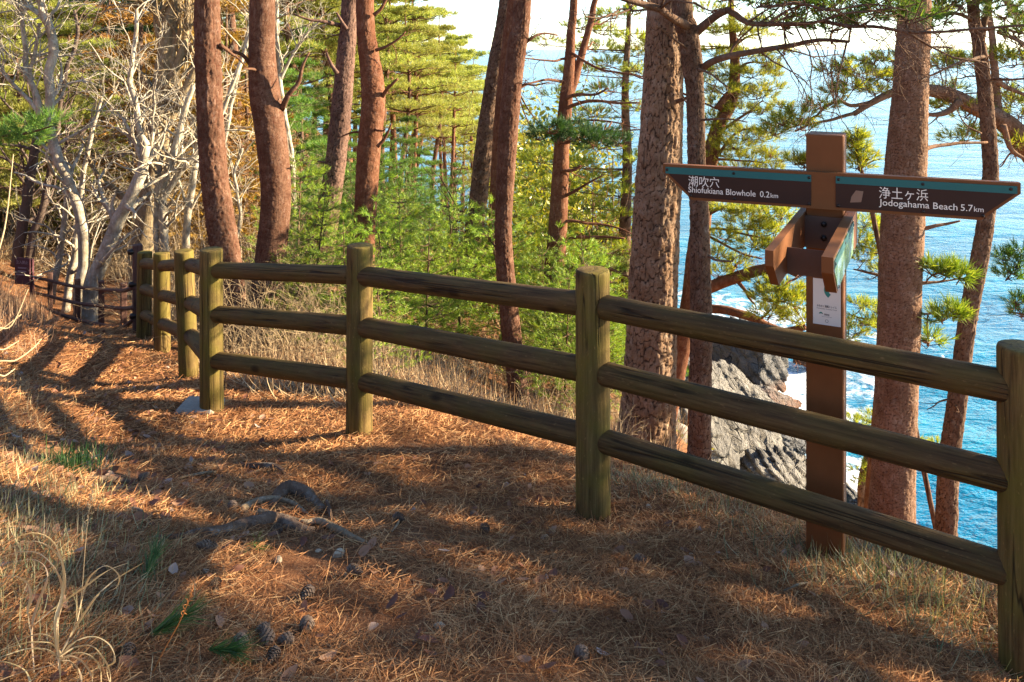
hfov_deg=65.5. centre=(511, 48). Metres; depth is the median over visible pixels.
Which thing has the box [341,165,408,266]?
young pine
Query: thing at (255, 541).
pine sprig
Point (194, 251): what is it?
bare shrub
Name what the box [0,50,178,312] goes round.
bare tree
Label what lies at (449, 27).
pine tree
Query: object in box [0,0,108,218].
pine tree
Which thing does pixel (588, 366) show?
log fence
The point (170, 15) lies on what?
bare tree
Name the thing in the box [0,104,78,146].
pine tree
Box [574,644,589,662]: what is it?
pine cone
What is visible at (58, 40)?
pine tree
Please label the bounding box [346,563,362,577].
pine cone
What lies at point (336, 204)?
young pine
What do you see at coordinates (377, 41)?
pine tree
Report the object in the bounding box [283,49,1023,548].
sea
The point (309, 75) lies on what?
pine tree
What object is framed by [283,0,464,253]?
pine tree
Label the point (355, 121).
pine tree
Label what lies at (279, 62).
bare tree
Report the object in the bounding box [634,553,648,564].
pine cone
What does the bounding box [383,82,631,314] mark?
evergreen tree
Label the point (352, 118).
pine tree
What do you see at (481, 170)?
pine tree
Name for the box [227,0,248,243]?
pine tree
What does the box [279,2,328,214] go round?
pine tree
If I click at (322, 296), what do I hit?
young pine
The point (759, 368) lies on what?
coastal rock
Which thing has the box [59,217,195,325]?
bare shrub
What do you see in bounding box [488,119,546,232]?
pine tree
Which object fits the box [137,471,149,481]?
pine cone
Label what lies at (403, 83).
pine tree
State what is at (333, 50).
pine tree
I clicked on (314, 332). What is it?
bare shrub
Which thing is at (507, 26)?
pine tree
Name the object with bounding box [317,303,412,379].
bare shrub
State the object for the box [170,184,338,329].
bare shrub
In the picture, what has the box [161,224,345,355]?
bare shrub
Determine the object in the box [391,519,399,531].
fallen stick
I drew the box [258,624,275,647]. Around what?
pine cone
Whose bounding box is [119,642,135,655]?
pine cone
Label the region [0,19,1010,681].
terrain
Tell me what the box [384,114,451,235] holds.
pine tree
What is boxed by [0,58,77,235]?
pine tree
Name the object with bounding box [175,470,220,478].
fallen stick
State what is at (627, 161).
pine tree
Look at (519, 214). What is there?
young pine
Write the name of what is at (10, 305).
dry bank brush
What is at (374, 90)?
pine tree
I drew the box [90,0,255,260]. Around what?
cedar tree
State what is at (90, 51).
evergreen tree
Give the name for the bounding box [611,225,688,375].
pine tree
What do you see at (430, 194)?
young pine
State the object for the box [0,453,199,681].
bank grass
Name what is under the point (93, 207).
evergreen bush
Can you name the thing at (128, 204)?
bare tree
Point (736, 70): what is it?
pine tree
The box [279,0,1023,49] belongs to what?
sky
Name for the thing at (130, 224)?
bare shrub
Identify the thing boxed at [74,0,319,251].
bare tree
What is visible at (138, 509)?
fallen stick
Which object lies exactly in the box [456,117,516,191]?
pine tree
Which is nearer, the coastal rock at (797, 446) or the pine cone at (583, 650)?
the pine cone at (583, 650)
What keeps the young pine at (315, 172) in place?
on the terrain at (304, 563)
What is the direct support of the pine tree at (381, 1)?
on the terrain at (304, 563)
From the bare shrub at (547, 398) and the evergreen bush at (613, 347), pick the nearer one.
the bare shrub at (547, 398)
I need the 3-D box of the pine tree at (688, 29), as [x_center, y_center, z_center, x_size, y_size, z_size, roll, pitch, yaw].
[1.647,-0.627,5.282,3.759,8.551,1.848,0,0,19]
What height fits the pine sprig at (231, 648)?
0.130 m
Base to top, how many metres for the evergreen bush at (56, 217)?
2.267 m
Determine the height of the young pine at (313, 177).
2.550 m
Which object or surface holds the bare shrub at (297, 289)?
on the terrain at (304, 563)
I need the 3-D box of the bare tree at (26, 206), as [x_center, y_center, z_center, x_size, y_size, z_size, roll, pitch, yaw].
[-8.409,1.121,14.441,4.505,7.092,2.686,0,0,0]
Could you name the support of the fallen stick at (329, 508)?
on the terrain at (304, 563)
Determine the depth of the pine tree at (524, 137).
39.41 m
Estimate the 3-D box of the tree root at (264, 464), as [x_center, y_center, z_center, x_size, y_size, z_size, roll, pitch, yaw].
[-1.210,2.045,3.874,0.461,0.106,0.060,0,0,35]
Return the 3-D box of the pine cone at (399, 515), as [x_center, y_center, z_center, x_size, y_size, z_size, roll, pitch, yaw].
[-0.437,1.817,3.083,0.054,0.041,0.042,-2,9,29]
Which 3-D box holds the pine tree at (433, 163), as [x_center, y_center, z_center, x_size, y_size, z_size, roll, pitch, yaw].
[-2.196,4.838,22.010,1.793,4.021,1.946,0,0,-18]
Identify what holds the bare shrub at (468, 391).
on the terrain at (304, 563)
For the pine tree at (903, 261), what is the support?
on the terrain at (304, 563)
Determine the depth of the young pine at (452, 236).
15.00 m
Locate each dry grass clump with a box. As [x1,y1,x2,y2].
[0,532,143,673]
[0,633,115,681]
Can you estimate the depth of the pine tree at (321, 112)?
30.63 m
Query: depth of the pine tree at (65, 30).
18.63 m
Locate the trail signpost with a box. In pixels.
[663,131,1020,560]
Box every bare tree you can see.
[0,0,139,316]
[0,0,146,267]
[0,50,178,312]
[38,0,199,325]
[41,0,248,299]
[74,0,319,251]
[140,0,292,237]
[221,0,356,229]
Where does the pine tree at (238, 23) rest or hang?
on the terrain at (304, 563)
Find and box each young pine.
[240,140,349,264]
[246,173,375,313]
[259,235,345,344]
[287,142,380,254]
[289,164,316,241]
[290,161,346,263]
[293,213,391,343]
[315,153,389,262]
[322,193,454,346]
[328,248,429,372]
[336,153,422,267]
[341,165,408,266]
[345,143,455,271]
[375,178,475,327]
[376,155,457,274]
[378,208,492,361]
[386,181,456,270]
[393,183,500,334]
[420,198,481,299]
[435,196,563,345]
[453,192,546,335]
[485,232,575,390]
[512,186,574,321]
[514,257,616,401]
[520,221,614,353]
[532,224,625,380]
[551,321,625,421]
[557,289,625,408]
[558,217,620,342]
[563,232,630,360]
[574,240,629,344]
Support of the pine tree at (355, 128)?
on the terrain at (304, 563)
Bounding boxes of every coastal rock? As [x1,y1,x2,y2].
[676,375,747,468]
[685,358,734,392]
[712,316,788,392]
[712,359,775,402]
[739,424,783,457]
[740,445,805,489]
[754,384,801,407]
[781,434,805,454]
[793,359,805,365]
[846,482,856,502]
[849,497,857,505]
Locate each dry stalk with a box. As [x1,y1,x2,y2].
[80,478,95,602]
[151,583,193,675]
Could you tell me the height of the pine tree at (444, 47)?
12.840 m
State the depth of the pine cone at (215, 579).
2.40 m
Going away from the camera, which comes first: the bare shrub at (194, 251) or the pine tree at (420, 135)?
the bare shrub at (194, 251)
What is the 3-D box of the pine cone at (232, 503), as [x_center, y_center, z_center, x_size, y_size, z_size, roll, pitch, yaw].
[-1.113,1.815,3.165,0.044,0.043,0.057,-6,8,-33]
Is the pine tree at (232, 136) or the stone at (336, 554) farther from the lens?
the pine tree at (232, 136)
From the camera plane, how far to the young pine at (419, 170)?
19.00 m
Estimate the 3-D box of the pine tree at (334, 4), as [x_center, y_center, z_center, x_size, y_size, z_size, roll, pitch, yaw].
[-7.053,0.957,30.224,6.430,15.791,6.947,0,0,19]
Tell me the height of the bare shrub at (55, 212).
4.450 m
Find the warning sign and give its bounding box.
[15,257,33,301]
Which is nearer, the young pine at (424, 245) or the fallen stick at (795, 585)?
the fallen stick at (795, 585)
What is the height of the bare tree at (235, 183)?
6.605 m
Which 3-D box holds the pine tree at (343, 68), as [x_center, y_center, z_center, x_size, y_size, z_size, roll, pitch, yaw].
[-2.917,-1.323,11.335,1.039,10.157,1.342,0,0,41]
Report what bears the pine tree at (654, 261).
on the terrain at (304, 563)
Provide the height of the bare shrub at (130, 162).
7.469 m
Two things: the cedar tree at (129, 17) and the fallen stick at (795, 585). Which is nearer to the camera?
the fallen stick at (795, 585)
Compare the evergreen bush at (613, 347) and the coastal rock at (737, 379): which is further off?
the coastal rock at (737, 379)
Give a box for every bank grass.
[0,356,241,681]
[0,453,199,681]
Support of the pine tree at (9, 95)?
on the terrain at (304, 563)
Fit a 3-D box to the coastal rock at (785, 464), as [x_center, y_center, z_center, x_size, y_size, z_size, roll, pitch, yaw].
[11.535,18.225,32.808,4.316,3.288,3.203,0,0,-31]
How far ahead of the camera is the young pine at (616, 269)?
12.89 m
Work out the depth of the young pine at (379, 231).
8.97 m
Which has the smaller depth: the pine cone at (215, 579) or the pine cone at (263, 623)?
the pine cone at (263, 623)
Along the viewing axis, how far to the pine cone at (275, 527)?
2.92 m
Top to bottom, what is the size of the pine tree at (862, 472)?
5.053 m
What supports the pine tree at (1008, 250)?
on the terrain at (304, 563)
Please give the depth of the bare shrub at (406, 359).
6.24 m
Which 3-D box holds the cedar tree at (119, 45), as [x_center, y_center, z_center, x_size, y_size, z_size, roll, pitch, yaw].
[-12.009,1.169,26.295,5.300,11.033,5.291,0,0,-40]
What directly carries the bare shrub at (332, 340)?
on the terrain at (304, 563)
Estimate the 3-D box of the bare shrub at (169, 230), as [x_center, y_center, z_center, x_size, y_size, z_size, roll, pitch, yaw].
[-6.696,3.369,15.942,4.189,4.495,4.175,0,0,-3]
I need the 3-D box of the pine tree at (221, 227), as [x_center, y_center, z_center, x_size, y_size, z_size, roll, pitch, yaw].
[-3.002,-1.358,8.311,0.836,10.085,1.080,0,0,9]
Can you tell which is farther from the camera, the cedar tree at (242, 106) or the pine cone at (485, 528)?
the cedar tree at (242, 106)
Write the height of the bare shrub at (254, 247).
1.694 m
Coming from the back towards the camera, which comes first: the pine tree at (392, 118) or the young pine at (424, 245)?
the pine tree at (392, 118)
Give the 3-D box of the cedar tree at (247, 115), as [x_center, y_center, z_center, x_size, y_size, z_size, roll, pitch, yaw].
[-6.305,2.323,18.856,3.524,6.968,3.413,0,0,1]
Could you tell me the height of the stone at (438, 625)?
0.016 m
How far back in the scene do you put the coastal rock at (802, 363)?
53.39 m
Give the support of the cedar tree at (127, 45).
on the terrain at (304, 563)
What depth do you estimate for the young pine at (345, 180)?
12.43 m
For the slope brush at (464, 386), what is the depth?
7.19 m
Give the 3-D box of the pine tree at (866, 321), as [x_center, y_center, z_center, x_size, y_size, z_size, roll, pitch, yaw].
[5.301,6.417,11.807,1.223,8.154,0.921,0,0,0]
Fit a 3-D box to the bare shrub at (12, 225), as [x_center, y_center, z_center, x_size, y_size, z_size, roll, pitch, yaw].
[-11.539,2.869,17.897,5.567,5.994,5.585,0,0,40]
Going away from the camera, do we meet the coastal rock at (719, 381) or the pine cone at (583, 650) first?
the pine cone at (583, 650)
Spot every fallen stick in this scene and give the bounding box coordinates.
[80,475,138,485]
[128,505,151,524]
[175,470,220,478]
[325,499,332,520]
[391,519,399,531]
[783,581,815,590]
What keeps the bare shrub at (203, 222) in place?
on the terrain at (304, 563)
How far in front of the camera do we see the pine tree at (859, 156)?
8.98 m
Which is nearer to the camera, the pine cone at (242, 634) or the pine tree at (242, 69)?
the pine cone at (242, 634)
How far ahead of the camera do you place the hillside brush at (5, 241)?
16.17 m
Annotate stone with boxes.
[173,396,224,414]
[274,555,281,563]
[332,548,344,557]
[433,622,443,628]
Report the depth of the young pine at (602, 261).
9.52 m
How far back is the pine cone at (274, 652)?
2.08 m
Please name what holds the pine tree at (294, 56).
on the terrain at (304, 563)
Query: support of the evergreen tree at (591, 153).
on the terrain at (304, 563)
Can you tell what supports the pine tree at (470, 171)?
on the terrain at (304, 563)
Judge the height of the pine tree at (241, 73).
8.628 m
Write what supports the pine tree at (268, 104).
on the terrain at (304, 563)
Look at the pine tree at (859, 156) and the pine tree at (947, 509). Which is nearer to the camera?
the pine tree at (947, 509)
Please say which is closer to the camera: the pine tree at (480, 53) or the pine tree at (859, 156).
the pine tree at (859, 156)
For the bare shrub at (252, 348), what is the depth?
7.32 m
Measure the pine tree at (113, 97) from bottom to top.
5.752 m
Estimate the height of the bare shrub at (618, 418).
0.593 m
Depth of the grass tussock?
3.50 m
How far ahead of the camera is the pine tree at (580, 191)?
16.98 m
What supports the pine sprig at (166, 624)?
on the terrain at (304, 563)
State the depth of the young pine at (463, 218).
10.44 m
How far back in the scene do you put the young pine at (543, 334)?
8.20 m
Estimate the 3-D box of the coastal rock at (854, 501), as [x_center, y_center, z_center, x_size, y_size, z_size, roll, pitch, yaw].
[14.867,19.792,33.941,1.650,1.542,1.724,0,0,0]
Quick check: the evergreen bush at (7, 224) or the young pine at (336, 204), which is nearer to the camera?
the young pine at (336, 204)
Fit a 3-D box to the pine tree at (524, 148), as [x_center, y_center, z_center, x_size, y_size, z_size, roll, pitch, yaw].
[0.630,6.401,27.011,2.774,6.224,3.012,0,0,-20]
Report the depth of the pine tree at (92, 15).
26.75 m
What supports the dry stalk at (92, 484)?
on the terrain at (304, 563)
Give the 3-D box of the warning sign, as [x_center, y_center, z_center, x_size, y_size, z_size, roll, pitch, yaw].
[-7.965,3.968,12.975,0.306,1.120,0.100,0,0,0]
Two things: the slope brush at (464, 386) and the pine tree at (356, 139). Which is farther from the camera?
the pine tree at (356, 139)
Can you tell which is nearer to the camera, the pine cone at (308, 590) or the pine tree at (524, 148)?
the pine cone at (308, 590)
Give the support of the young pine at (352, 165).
on the terrain at (304, 563)
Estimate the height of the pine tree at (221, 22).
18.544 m
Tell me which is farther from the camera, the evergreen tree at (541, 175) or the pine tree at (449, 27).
the pine tree at (449, 27)
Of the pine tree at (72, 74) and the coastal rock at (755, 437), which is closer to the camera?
the pine tree at (72, 74)
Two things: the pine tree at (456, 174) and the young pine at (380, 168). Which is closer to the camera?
the young pine at (380, 168)
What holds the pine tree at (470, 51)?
on the terrain at (304, 563)
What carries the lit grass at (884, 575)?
on the terrain at (304, 563)
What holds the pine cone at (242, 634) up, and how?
on the terrain at (304, 563)
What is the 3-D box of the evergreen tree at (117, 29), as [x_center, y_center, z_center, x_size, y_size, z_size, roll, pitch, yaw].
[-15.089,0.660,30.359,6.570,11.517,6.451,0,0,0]
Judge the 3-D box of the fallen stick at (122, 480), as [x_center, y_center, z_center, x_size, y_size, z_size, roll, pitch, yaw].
[-1.677,1.806,3.320,0.224,0.081,0.032,0,0,-22]
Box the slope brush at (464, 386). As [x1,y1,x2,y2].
[127,244,711,455]
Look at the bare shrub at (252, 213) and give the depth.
16.06 m
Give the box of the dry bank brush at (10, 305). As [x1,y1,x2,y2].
[0,273,97,376]
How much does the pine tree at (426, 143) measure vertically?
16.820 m
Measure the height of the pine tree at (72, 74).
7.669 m
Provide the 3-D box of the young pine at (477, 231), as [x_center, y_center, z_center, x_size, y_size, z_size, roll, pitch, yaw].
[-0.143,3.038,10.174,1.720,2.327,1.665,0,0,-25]
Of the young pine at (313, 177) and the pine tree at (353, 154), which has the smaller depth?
the young pine at (313, 177)
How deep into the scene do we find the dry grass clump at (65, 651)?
1.80 m
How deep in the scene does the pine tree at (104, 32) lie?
30.93 m
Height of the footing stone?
0.140 m
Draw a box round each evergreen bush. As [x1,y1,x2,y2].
[1,163,72,237]
[9,175,115,247]
[50,173,117,222]
[559,326,625,393]
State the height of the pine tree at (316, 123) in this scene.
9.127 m
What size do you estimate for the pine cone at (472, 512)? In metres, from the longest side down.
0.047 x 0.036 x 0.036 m
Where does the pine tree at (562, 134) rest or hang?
on the terrain at (304, 563)
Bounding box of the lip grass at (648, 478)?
[550,456,997,660]
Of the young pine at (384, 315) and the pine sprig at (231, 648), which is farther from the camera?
the young pine at (384, 315)
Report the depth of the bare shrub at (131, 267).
10.47 m
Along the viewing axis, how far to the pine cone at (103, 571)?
2.32 m
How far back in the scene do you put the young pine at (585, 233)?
13.02 m
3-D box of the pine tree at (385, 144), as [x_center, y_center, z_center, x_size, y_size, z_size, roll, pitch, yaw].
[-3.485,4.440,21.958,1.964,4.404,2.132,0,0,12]
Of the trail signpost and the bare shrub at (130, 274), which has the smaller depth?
the trail signpost
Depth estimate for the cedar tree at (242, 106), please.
23.66 m
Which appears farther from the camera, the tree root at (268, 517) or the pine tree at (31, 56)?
the pine tree at (31, 56)
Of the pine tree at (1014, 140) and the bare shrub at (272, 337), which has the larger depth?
the pine tree at (1014, 140)
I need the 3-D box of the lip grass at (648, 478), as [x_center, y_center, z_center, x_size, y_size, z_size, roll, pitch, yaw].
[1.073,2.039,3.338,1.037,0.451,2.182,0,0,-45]
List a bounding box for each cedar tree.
[25,4,207,259]
[34,0,170,228]
[78,4,193,210]
[86,10,243,244]
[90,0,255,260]
[124,0,253,235]
[167,0,296,274]
[191,5,308,260]
[195,8,302,234]
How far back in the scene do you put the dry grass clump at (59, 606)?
1.85 m
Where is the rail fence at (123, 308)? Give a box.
[29,243,142,332]
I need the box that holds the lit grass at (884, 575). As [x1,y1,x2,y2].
[724,525,1023,681]
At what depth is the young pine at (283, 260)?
8.28 m
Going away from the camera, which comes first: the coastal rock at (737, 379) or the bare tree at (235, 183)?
the bare tree at (235, 183)
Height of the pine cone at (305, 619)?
0.044 m
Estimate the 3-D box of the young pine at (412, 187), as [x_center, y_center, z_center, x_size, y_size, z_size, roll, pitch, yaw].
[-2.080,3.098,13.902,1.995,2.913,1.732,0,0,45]
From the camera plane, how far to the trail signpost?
3.05 m
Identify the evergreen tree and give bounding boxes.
[61,15,127,156]
[63,0,153,119]
[303,23,685,345]
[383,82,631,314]
[396,71,736,335]
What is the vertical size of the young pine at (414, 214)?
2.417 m
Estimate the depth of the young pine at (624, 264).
11.05 m
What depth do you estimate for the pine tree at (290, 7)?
29.30 m
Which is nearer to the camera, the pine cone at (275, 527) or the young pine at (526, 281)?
the pine cone at (275, 527)
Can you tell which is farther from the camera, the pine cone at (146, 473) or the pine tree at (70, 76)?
the pine tree at (70, 76)
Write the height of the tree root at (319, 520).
0.092 m
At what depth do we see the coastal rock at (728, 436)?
31.48 m
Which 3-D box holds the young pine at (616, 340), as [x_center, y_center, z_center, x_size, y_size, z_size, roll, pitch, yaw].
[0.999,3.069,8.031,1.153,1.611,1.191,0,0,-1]
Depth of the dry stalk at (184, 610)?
1.90 m
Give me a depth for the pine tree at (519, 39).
8.12 m
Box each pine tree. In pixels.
[0,0,97,197]
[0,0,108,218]
[0,0,135,246]
[0,1,82,167]
[0,16,107,158]
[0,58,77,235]
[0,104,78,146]
[1,2,132,225]
[5,0,95,137]
[15,75,103,204]
[28,0,92,103]
[40,0,125,150]
[42,40,132,206]
[76,2,131,103]
[171,55,252,184]
[191,0,408,204]
[193,0,254,348]
[194,22,255,168]
[220,0,318,70]
[220,5,300,101]
[221,0,256,201]
[222,12,293,201]
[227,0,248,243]
[228,0,328,328]
[235,58,326,257]
[237,0,418,224]
[241,6,330,230]
[249,35,322,184]
[254,25,356,228]
[275,0,359,264]
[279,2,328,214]
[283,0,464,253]
[283,49,360,179]
[288,76,353,204]
[293,0,406,207]
[297,7,426,220]
[303,7,383,160]
[303,131,357,262]
[305,46,360,185]
[321,0,425,81]
[323,23,411,178]
[337,0,420,318]
[338,108,403,225]
[339,0,465,214]
[349,132,422,250]
[352,0,472,268]
[356,21,467,206]
[357,0,469,270]
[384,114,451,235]
[386,5,484,258]
[386,19,473,249]
[387,0,483,240]
[399,32,482,262]
[399,38,478,213]
[400,38,486,274]
[405,151,459,250]
[407,148,453,263]
[417,76,475,244]
[421,162,470,262]
[428,77,481,245]
[434,50,489,175]
[446,0,532,309]
[446,108,488,269]
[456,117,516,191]
[467,134,534,203]
[479,0,534,323]
[485,147,542,253]
[487,0,589,407]
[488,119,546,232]
[513,133,570,263]
[516,0,645,360]
[516,0,1023,460]
[520,0,643,346]
[521,126,618,277]
[576,0,797,444]
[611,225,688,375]
[618,0,685,449]
[676,201,805,418]
[727,0,1023,174]
[777,123,934,528]
[846,212,880,508]
[846,406,940,507]
[866,0,1023,536]
[868,0,991,523]
[979,236,1023,323]
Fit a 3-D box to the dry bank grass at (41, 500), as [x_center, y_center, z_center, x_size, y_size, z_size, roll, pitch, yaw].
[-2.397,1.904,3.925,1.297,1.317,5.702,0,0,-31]
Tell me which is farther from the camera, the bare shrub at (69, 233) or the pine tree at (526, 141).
the pine tree at (526, 141)
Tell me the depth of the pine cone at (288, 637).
2.15 m
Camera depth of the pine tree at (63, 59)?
20.75 m
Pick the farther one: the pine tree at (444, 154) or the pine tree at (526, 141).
the pine tree at (444, 154)
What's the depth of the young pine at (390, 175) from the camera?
12.06 m
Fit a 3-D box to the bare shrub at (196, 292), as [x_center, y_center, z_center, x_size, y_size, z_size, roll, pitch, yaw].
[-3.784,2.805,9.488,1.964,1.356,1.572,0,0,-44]
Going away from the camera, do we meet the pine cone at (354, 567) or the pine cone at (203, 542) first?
the pine cone at (354, 567)
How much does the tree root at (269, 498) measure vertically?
0.053 m
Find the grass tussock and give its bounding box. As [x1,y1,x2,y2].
[23,425,120,475]
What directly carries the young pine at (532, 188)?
on the terrain at (304, 563)
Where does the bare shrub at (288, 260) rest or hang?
on the terrain at (304, 563)
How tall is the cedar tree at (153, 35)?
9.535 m
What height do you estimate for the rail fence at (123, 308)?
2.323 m
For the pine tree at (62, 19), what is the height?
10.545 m
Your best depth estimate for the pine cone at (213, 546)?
2.64 m
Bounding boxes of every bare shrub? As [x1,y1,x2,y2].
[0,82,131,250]
[0,113,168,259]
[0,121,132,290]
[0,154,41,376]
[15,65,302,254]
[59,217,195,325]
[64,125,239,294]
[66,154,257,277]
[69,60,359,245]
[70,141,417,294]
[70,196,192,322]
[98,133,443,259]
[100,239,250,317]
[101,218,199,322]
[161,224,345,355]
[162,202,250,320]
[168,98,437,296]
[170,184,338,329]
[170,204,326,296]
[173,201,390,307]
[198,283,410,363]
[223,255,417,362]
[226,259,345,360]
[232,234,346,334]
[240,260,385,366]
[262,294,444,368]
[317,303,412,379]
[318,314,463,387]
[382,348,511,397]
[460,349,575,418]
[547,383,652,457]
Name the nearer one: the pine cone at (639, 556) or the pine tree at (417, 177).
the pine cone at (639, 556)
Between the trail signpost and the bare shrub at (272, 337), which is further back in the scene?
the bare shrub at (272, 337)
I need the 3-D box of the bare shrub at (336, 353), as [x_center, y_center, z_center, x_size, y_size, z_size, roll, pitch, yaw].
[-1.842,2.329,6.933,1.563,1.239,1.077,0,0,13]
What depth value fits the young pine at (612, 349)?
7.58 m
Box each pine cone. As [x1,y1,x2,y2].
[92,565,106,581]
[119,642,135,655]
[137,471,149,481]
[195,539,211,552]
[204,541,217,553]
[210,577,221,589]
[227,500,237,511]
[232,631,248,651]
[255,621,270,634]
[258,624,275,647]
[266,645,280,665]
[271,523,282,534]
[276,631,294,647]
[299,584,315,601]
[299,614,314,634]
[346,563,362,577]
[392,512,404,522]
[469,510,479,518]
[480,522,489,533]
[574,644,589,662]
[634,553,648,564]
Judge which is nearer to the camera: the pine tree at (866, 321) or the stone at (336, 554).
the stone at (336, 554)
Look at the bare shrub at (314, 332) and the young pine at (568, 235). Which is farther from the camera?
the young pine at (568, 235)
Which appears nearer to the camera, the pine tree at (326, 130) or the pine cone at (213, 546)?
the pine cone at (213, 546)
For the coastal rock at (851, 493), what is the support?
on the terrain at (304, 563)
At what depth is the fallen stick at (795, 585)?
2.75 m
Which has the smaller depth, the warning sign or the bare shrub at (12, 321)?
the bare shrub at (12, 321)
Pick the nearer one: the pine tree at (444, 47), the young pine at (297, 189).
the young pine at (297, 189)
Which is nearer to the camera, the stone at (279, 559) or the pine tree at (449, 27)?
the stone at (279, 559)
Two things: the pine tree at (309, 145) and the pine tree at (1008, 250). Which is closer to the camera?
the pine tree at (1008, 250)
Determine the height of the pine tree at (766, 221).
5.693 m
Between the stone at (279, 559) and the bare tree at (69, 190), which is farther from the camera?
the bare tree at (69, 190)
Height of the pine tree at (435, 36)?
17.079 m
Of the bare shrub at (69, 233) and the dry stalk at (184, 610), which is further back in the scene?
the bare shrub at (69, 233)
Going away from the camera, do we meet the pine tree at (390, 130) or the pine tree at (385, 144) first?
the pine tree at (385, 144)
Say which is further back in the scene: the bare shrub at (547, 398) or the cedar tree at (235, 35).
the cedar tree at (235, 35)
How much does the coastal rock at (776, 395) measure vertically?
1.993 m
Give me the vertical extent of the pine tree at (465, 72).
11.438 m
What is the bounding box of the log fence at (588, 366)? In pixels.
[136,242,1023,681]
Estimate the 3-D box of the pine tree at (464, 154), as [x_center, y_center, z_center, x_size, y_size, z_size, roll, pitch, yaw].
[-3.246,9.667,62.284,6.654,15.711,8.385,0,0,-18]
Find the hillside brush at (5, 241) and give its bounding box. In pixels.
[0,192,256,290]
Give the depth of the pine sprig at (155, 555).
2.42 m
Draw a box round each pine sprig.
[136,525,177,580]
[149,583,221,635]
[208,620,265,665]
[244,533,271,557]
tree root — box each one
[142,511,314,541]
[234,462,291,475]
[239,495,310,515]
[256,508,367,544]
[268,480,327,514]
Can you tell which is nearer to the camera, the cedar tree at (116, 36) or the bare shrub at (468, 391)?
the bare shrub at (468, 391)
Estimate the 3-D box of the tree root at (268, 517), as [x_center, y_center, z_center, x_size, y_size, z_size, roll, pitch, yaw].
[-1.032,1.728,2.879,0.605,0.210,0.201,0,0,-32]
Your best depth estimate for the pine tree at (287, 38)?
26.93 m

